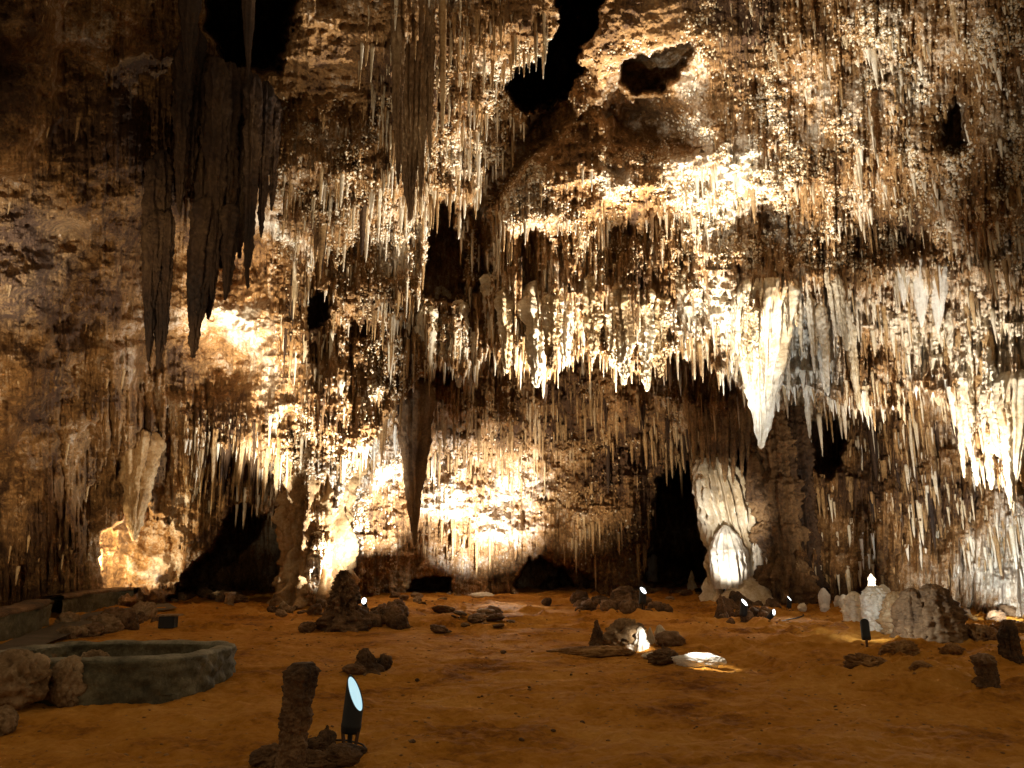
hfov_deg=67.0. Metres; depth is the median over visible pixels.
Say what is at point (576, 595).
rock
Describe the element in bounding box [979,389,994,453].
drapery
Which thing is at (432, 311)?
stalactite
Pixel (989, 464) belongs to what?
stalactite
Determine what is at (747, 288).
drapery
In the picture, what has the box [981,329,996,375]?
stalactite
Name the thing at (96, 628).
rock
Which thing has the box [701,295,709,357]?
stalactite
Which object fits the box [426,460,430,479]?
stalactite
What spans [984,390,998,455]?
drapery
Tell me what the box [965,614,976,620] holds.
crust lump
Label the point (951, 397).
stalactite
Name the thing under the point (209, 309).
stalactite
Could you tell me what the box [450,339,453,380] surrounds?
stalactite
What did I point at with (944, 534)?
stalactite
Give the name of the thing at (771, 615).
spotlight
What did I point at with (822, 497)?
stalactite
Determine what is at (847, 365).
drapery
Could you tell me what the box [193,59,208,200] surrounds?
stalactite
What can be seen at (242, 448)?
stalactite
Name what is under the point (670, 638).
rock
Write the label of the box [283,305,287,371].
stalactite
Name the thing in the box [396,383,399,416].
stalactite
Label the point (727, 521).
flowstone column
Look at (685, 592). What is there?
rock
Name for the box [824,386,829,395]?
drapery
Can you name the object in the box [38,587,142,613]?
stone wall
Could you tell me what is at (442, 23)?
stalactite
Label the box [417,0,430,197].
stalactite
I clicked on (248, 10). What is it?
stalactite
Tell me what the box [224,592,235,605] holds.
stone post
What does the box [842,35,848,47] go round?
stalactite
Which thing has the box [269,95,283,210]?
stalactite
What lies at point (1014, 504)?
drapery
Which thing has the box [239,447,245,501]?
stalactite
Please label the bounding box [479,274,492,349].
stalactite
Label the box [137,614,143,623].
rock
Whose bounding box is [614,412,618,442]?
stalactite
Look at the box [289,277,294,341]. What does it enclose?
stalactite
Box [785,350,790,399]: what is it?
drapery
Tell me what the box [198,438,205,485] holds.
stalactite
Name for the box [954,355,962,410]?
drapery
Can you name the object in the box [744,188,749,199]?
stalactite
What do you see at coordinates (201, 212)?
stalactite
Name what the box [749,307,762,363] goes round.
drapery
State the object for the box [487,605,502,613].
rock
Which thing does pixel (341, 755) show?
rock
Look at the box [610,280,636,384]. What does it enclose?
stalactite
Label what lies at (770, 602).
rock
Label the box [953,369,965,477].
stalactite
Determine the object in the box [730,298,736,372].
drapery
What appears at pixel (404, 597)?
rock
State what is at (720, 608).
stalagmite
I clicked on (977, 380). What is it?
drapery
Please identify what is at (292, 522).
column
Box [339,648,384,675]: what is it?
rock
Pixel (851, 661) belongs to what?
crust lump
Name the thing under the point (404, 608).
rock
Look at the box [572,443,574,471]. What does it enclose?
stalactite
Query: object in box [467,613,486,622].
rock
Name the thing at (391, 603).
rock
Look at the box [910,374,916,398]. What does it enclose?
stalactite
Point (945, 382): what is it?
stalactite
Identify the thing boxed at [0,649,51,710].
boulder
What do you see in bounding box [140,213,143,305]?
stalactite
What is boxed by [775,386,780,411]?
drapery
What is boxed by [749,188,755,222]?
stalactite
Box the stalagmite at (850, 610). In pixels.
[840,591,862,621]
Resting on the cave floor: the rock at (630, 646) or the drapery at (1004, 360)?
the rock at (630, 646)
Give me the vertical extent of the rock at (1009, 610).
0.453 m
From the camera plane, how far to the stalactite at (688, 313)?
21.80 m
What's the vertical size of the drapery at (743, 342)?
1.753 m
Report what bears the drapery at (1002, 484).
hanging from the cave wall at (70, 228)
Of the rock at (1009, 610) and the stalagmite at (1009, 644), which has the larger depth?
the rock at (1009, 610)
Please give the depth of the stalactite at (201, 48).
21.16 m
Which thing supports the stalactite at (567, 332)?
hanging from the cave wall at (70, 228)
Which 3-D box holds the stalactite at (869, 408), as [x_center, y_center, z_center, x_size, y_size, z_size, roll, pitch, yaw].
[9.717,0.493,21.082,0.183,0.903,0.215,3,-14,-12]
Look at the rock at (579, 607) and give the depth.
21.27 m
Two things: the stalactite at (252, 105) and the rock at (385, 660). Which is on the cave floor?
the rock at (385, 660)
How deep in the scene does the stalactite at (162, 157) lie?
20.28 m
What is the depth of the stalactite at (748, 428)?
26.43 m
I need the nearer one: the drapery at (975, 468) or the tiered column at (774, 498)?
the drapery at (975, 468)
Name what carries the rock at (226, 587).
on the cave floor
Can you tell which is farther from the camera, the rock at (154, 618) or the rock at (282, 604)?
the rock at (282, 604)
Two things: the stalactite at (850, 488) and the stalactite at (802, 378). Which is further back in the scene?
the stalactite at (850, 488)
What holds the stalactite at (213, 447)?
hanging from the cave wall at (70, 228)
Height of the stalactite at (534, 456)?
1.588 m
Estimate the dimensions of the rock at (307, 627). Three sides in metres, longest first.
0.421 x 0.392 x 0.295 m
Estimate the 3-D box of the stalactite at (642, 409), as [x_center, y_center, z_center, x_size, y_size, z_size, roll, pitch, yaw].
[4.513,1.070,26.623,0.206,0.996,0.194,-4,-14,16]
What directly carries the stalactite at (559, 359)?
hanging from the cave wall at (70, 228)
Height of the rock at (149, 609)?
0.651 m
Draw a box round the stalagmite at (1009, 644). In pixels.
[996,619,1023,663]
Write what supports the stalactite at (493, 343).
hanging from the cave wall at (70, 228)
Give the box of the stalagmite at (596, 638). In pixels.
[588,619,604,645]
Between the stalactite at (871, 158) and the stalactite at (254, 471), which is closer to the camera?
the stalactite at (871, 158)
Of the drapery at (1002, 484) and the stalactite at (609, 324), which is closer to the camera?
the drapery at (1002, 484)
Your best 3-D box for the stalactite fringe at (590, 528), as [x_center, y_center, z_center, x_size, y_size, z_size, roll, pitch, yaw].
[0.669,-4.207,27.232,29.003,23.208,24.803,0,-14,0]
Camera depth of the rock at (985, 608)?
21.42 m
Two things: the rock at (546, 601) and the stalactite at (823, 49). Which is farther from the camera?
the rock at (546, 601)
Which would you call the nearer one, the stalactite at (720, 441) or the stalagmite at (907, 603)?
the stalagmite at (907, 603)
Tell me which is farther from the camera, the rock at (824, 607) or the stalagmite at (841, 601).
the stalagmite at (841, 601)
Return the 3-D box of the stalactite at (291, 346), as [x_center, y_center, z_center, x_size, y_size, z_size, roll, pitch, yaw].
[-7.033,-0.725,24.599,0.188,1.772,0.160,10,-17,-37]
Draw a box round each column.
[266,440,370,607]
[692,457,773,604]
[744,410,821,603]
[785,405,829,603]
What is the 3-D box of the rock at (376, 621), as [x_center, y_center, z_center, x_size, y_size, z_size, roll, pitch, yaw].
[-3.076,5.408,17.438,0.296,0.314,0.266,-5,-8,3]
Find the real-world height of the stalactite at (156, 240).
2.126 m
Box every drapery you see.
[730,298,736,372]
[733,352,738,381]
[739,309,747,371]
[742,280,752,331]
[747,306,754,386]
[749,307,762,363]
[759,338,764,399]
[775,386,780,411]
[782,295,788,336]
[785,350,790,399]
[790,279,799,326]
[798,273,802,350]
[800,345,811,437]
[805,291,815,373]
[805,298,817,355]
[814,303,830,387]
[817,336,825,388]
[824,270,836,332]
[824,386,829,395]
[831,280,841,336]
[831,346,840,416]
[832,279,848,350]
[834,274,846,349]
[841,336,851,383]
[846,303,857,393]
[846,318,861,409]
[942,343,949,370]
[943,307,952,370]
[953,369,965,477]
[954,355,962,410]
[955,329,962,354]
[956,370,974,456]
[963,336,975,431]
[970,433,979,485]
[972,353,978,409]
[973,374,980,431]
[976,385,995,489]
[979,354,984,387]
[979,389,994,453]
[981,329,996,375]
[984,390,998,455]
[988,366,1001,457]
[995,361,1003,487]
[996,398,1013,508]
[1003,351,1020,370]
[1012,486,1015,514]
[1019,460,1023,488]
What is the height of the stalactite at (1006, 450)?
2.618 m
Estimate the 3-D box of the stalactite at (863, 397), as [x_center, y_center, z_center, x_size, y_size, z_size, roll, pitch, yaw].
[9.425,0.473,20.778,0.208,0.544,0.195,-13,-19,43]
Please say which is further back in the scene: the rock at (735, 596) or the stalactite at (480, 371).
the stalactite at (480, 371)
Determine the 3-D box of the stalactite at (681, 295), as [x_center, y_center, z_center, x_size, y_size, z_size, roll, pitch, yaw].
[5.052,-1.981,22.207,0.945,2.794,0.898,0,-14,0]
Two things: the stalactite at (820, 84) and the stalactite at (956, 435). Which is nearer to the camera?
the stalactite at (820, 84)
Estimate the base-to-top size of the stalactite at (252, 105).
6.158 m
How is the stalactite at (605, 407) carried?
hanging from the cave wall at (70, 228)
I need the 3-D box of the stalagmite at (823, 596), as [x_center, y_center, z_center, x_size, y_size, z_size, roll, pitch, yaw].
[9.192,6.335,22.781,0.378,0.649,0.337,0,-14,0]
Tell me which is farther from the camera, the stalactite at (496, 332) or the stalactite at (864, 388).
the stalactite at (496, 332)
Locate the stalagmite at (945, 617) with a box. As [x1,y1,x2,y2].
[911,584,970,643]
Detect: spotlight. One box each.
[341,675,363,744]
[361,597,367,606]
[639,587,646,609]
[740,598,747,621]
[766,609,775,619]
[786,596,791,609]
[860,619,870,646]
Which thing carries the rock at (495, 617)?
on the cave floor
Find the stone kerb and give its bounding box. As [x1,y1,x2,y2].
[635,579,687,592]
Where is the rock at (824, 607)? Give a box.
[820,604,828,611]
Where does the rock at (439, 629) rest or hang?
on the cave floor
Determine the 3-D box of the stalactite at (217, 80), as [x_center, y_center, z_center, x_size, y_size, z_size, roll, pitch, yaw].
[-7.932,-5.500,20.327,0.979,6.984,0.855,0,-14,0]
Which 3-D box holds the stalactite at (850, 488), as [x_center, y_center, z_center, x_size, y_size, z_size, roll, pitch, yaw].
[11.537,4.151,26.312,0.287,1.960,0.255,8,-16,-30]
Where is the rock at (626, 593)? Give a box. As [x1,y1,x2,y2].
[610,586,639,605]
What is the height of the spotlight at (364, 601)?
0.543 m
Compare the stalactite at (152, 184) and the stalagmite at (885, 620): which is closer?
the stalagmite at (885, 620)
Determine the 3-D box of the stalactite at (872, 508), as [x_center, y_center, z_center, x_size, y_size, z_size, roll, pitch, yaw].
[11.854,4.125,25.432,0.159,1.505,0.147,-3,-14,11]
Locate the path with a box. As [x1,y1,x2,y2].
[0,603,176,649]
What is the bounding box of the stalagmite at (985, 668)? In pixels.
[969,653,1000,687]
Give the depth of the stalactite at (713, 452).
26.35 m
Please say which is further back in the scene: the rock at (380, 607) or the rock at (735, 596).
the rock at (735, 596)
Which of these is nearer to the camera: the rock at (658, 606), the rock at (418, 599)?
the rock at (658, 606)
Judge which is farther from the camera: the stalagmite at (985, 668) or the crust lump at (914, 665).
the crust lump at (914, 665)
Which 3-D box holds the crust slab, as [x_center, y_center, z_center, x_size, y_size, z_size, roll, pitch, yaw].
[2.763,4.091,11.449,0.814,0.231,0.233,0,-14,0]
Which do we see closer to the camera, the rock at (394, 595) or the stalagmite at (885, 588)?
the stalagmite at (885, 588)
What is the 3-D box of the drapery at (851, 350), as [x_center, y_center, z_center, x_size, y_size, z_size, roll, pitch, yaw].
[9.061,-0.987,20.720,0.196,2.549,0.200,12,-18,-41]
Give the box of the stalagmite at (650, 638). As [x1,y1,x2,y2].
[646,627,654,643]
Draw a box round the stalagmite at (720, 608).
[713,594,728,618]
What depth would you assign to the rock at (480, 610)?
19.58 m
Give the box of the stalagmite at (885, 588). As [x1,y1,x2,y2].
[879,584,890,592]
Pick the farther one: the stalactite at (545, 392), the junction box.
the stalactite at (545, 392)
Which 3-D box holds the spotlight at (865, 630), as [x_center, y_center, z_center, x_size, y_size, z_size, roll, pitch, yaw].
[5.878,4.183,12.850,0.148,0.553,0.183,-5,-14,19]
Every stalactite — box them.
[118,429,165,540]
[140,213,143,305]
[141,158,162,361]
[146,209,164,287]
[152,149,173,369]
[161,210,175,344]
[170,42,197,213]
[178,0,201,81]
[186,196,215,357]
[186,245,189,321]
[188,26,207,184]
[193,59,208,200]
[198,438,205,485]
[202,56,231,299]
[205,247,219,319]
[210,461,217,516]
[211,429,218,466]
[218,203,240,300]
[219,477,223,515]
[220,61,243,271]
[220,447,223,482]
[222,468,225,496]
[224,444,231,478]
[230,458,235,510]
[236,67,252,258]
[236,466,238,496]
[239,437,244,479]
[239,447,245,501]
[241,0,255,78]
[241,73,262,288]
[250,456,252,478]
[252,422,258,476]
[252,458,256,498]
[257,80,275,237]
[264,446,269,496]
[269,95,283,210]
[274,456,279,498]
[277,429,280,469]
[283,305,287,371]
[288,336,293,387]
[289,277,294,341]
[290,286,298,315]
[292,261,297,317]
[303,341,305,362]
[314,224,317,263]
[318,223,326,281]
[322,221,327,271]
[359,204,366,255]
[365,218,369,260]
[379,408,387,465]
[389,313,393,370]
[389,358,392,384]
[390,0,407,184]
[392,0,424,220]
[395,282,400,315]
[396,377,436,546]
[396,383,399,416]
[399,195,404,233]
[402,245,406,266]
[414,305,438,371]
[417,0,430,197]
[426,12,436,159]
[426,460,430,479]
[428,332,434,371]
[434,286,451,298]
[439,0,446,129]
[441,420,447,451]
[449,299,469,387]
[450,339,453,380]
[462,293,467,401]
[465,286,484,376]
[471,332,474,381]
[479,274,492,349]
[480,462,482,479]
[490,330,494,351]
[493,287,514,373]
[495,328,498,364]
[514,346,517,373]
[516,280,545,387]
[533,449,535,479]
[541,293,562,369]
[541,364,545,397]
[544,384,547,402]
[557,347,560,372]
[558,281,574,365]
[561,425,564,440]
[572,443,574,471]
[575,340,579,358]
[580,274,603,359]
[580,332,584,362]
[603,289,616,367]
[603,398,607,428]
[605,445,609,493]
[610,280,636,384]
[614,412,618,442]
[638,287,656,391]
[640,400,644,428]
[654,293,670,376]
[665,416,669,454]
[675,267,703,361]
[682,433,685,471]
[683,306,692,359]
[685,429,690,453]
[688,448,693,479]
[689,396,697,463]
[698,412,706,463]
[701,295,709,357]
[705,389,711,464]
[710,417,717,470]
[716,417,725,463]
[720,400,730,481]
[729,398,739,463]
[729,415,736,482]
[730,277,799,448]
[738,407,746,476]
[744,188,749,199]
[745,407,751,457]
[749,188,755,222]
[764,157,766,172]
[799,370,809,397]
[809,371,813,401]
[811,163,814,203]
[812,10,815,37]
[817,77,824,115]
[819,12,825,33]
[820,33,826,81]
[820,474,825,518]
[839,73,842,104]
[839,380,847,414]
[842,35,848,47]
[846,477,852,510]
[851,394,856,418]
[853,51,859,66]
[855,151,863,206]
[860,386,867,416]
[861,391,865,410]
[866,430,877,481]
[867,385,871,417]
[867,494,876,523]
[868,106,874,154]
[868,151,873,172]
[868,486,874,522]
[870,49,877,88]
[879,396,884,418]
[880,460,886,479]
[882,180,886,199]
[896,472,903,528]
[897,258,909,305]
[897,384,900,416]
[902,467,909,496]
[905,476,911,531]
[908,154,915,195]
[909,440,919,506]
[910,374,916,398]
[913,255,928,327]
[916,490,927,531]
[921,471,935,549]
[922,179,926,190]
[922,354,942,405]
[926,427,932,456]
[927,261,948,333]
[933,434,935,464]
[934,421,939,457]
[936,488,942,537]
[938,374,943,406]
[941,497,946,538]
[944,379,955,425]
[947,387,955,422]
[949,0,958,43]
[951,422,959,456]
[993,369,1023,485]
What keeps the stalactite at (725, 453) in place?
hanging from the cave wall at (70, 228)
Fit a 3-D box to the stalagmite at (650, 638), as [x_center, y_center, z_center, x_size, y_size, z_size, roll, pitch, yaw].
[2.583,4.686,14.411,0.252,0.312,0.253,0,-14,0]
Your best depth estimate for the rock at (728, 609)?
20.10 m
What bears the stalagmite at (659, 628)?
on the cave floor
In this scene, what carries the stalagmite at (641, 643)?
on the cave floor
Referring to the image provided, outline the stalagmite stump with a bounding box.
[274,662,321,767]
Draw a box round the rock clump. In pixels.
[646,647,677,664]
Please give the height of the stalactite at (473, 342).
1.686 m
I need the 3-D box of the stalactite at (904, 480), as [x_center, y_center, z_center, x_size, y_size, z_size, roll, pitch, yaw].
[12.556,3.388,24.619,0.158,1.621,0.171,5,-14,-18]
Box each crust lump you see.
[843,653,886,668]
[878,639,919,655]
[908,660,932,670]
[938,642,965,654]
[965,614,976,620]
[966,623,997,640]
[989,620,1023,632]
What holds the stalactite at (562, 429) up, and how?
hanging from the cave wall at (70, 228)
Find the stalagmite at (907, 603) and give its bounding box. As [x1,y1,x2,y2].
[889,588,927,639]
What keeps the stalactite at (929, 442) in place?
hanging from the cave wall at (70, 228)
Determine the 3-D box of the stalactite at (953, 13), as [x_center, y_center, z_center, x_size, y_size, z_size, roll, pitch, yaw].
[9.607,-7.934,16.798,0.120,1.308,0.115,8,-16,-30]
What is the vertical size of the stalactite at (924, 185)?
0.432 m
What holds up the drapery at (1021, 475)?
hanging from the cave wall at (70, 228)
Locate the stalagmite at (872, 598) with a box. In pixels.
[859,585,887,631]
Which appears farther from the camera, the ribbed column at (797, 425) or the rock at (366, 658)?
the ribbed column at (797, 425)
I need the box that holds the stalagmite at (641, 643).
[633,626,649,651]
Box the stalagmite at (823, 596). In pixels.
[818,588,830,608]
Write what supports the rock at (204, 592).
on the cave floor
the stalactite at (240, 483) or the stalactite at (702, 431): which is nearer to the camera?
the stalactite at (240, 483)
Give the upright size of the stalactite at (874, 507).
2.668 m
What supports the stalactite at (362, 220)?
hanging from the cave wall at (70, 228)
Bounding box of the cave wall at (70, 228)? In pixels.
[0,0,1023,617]
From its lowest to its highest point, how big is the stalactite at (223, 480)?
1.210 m
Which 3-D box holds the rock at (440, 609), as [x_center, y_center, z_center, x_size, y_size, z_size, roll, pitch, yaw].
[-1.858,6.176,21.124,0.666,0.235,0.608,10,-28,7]
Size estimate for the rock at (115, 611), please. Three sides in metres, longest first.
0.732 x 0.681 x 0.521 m
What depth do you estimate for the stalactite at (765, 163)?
20.38 m
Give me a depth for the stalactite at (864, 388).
20.77 m
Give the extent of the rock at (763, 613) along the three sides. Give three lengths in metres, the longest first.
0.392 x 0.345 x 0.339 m
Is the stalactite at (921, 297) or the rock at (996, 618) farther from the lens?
the stalactite at (921, 297)
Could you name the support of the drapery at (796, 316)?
hanging from the cave wall at (70, 228)
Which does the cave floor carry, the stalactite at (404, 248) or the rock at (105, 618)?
the rock at (105, 618)
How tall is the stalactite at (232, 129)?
6.534 m
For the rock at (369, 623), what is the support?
on the cave floor
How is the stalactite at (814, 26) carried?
hanging from the cave wall at (70, 228)
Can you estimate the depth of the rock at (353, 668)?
10.69 m
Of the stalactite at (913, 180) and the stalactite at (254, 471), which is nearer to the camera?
the stalactite at (913, 180)
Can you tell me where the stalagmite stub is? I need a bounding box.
[646,554,657,581]
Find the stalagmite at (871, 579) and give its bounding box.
[867,574,875,585]
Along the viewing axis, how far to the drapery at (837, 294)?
20.03 m
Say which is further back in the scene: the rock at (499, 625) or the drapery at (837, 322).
the drapery at (837, 322)
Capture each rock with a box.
[53,611,80,623]
[59,625,81,638]
[77,625,89,637]
[83,622,104,636]
[92,613,124,632]
[100,606,123,616]
[103,622,114,633]
[116,608,139,629]
[131,601,157,619]
[137,611,147,620]
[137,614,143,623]
[150,616,158,622]
[176,592,187,600]
[196,587,212,598]
[209,590,220,599]
[213,584,230,591]
[215,590,228,601]
[234,594,248,602]
[248,742,278,767]
[267,606,278,612]
[275,609,287,616]
[278,601,288,609]
[283,606,295,612]
[298,621,315,632]
[305,749,337,767]
[306,603,322,614]
[307,736,328,750]
[315,598,326,607]
[318,728,336,744]
[323,743,362,766]
[338,742,367,753]
[339,648,384,675]
[342,663,365,673]
[360,606,368,612]
[361,618,371,629]
[367,612,380,617]
[371,616,381,626]
[376,603,386,610]
[377,653,392,670]
[381,605,405,626]
[386,601,396,607]
[389,592,399,597]
[389,613,410,628]
[394,599,405,605]
[396,621,404,629]
[397,604,409,616]
[399,595,408,599]
[410,592,421,597]
[413,596,421,602]
[430,624,447,633]
[431,605,454,613]
[453,610,466,615]
[461,622,469,626]
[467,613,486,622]
[469,592,493,597]
[476,608,487,613]
[483,608,495,615]
[486,613,504,620]
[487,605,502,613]
[493,623,503,626]
[541,597,551,605]
[569,589,587,603]
[573,599,582,606]
[575,606,584,610]
[581,598,596,610]
[593,597,609,604]
[599,599,618,610]
[610,586,639,605]
[618,599,636,613]
[626,644,634,649]
[645,596,651,605]
[646,589,653,593]
[647,601,664,611]
[655,630,685,646]
[662,603,672,612]
[679,590,692,595]
[718,614,726,618]
[723,598,738,608]
[725,605,733,613]
[726,617,734,623]
[728,590,745,600]
[729,612,736,616]
[739,599,752,606]
[741,609,753,621]
[748,606,758,616]
[752,600,762,605]
[757,610,768,617]
[760,605,771,612]
[764,598,781,608]
[797,603,806,611]
[820,604,828,611]
[977,604,986,613]
[986,609,1006,619]
[990,616,1000,620]
[997,604,1015,616]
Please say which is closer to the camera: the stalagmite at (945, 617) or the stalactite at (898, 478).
the stalagmite at (945, 617)
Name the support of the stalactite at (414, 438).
hanging from the cave wall at (70, 228)
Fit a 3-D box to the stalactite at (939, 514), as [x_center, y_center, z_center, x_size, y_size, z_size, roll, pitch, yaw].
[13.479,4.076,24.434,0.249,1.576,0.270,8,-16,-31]
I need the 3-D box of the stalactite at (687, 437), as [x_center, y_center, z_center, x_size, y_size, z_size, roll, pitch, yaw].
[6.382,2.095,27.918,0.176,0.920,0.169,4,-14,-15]
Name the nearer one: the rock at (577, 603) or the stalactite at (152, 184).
the stalactite at (152, 184)
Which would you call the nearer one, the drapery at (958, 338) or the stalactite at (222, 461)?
the drapery at (958, 338)
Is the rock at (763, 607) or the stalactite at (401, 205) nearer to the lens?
the rock at (763, 607)
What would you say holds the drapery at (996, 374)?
hanging from the cave wall at (70, 228)
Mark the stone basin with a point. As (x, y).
(148, 671)
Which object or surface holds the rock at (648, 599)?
on the cave floor
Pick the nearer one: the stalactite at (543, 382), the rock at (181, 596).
the stalactite at (543, 382)
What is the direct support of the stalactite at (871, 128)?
hanging from the cave wall at (70, 228)
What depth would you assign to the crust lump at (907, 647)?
12.00 m
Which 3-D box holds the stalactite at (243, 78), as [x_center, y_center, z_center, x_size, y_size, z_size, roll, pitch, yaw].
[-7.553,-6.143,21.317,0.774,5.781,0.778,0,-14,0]
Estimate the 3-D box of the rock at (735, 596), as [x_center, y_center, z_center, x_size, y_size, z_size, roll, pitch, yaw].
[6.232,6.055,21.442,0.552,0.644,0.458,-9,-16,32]
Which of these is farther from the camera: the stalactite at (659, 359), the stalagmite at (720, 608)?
the stalactite at (659, 359)
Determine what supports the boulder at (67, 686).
on the cave floor
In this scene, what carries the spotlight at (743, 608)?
on the cave floor
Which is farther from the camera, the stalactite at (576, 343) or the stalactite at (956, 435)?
the stalactite at (576, 343)
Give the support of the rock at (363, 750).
on the cave floor
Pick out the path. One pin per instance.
(45, 635)
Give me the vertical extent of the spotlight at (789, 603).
0.529 m
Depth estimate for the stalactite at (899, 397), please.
21.00 m
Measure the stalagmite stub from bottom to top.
1.469 m
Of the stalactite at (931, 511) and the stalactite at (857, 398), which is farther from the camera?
the stalactite at (931, 511)
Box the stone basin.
[0,640,236,705]
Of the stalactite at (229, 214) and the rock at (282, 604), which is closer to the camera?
the stalactite at (229, 214)
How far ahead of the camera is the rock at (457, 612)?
17.89 m
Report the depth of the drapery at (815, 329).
20.92 m
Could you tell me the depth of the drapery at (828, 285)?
20.41 m
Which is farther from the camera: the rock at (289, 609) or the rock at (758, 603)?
the rock at (758, 603)
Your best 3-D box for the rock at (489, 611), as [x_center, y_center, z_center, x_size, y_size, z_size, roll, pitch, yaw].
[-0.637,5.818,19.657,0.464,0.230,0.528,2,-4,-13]
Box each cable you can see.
[336,739,365,747]
[776,610,803,622]
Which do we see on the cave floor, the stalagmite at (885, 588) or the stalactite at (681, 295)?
the stalagmite at (885, 588)
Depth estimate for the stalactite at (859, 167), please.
18.37 m
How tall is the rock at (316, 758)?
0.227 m
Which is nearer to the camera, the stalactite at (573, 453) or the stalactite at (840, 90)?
the stalactite at (840, 90)
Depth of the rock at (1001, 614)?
18.78 m
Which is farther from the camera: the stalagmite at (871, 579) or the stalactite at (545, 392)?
the stalactite at (545, 392)
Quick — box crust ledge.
[546,645,634,657]
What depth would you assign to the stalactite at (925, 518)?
24.21 m
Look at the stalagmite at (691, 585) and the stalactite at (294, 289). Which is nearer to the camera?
the stalactite at (294, 289)
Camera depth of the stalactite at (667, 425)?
27.61 m
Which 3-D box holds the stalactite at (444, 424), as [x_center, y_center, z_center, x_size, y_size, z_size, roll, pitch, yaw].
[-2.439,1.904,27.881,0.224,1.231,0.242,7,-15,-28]
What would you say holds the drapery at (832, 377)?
hanging from the cave wall at (70, 228)
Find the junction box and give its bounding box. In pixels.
[156,614,183,627]
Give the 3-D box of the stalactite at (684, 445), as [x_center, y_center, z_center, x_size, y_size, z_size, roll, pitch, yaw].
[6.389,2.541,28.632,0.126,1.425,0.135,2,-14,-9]
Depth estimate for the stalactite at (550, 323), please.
22.22 m
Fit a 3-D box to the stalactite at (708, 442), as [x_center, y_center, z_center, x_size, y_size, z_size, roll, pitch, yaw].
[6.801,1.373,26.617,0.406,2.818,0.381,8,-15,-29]
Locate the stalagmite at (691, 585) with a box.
[687,570,697,589]
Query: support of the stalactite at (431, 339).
hanging from the cave wall at (70, 228)
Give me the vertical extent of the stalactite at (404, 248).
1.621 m
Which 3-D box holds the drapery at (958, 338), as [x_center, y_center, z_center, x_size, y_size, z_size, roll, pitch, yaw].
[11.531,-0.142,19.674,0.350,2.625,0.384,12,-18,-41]
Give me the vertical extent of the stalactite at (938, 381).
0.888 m
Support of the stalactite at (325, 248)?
hanging from the cave wall at (70, 228)
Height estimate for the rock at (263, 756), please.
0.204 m
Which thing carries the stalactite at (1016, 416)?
hanging from the cave wall at (70, 228)
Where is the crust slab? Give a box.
[671,652,726,667]
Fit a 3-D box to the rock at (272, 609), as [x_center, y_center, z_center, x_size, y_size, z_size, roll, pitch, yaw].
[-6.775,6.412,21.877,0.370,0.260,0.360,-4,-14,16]
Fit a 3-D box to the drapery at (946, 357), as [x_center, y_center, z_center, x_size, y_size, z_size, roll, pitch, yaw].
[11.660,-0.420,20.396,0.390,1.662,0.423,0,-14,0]
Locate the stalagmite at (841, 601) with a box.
[838,594,845,607]
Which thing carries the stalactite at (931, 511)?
hanging from the cave wall at (70, 228)
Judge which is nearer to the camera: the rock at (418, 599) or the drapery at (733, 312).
the drapery at (733, 312)
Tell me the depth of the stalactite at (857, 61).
18.59 m
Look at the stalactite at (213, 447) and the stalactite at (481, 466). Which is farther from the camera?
the stalactite at (481, 466)
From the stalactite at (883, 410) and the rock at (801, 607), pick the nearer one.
the stalactite at (883, 410)
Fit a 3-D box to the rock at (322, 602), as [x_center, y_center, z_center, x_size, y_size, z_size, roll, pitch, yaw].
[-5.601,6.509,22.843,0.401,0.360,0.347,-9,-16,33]
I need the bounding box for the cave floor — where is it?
[0,578,1023,767]
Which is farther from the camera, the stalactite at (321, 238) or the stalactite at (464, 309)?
the stalactite at (464, 309)
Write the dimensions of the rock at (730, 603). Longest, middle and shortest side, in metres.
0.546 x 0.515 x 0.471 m
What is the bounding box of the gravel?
[2,600,1022,767]
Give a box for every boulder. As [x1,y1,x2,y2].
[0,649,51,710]
[0,705,18,735]
[44,654,87,707]
[81,649,110,656]
[602,618,646,646]
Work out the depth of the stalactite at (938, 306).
20.10 m
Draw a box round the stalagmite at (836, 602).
[833,595,839,606]
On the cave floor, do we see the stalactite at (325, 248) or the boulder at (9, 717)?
the boulder at (9, 717)
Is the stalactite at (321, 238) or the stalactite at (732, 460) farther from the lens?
the stalactite at (732, 460)
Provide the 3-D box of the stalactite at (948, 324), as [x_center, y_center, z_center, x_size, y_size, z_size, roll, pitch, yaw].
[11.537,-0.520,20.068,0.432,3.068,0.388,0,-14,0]
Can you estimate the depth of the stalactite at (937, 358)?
20.83 m
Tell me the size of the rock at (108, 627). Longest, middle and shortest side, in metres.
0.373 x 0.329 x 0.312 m
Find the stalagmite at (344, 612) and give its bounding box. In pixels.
[314,570,372,631]
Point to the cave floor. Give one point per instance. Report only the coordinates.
(242, 698)
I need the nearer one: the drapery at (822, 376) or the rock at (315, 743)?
the rock at (315, 743)
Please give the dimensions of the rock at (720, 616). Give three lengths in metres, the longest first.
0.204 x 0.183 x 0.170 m
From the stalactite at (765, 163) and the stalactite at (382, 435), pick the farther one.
the stalactite at (382, 435)
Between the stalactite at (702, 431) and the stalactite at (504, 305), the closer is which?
the stalactite at (504, 305)
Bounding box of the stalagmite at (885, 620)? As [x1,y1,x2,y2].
[875,591,899,634]
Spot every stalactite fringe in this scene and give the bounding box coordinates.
[6,0,1023,594]
[184,0,1023,594]
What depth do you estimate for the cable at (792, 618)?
19.25 m
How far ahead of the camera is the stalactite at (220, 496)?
25.34 m
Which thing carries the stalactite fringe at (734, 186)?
hanging from the cave wall at (70, 228)
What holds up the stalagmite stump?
on the cave floor
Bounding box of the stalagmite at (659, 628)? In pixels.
[654,625,665,644]
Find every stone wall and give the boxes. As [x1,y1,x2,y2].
[0,599,53,640]
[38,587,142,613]

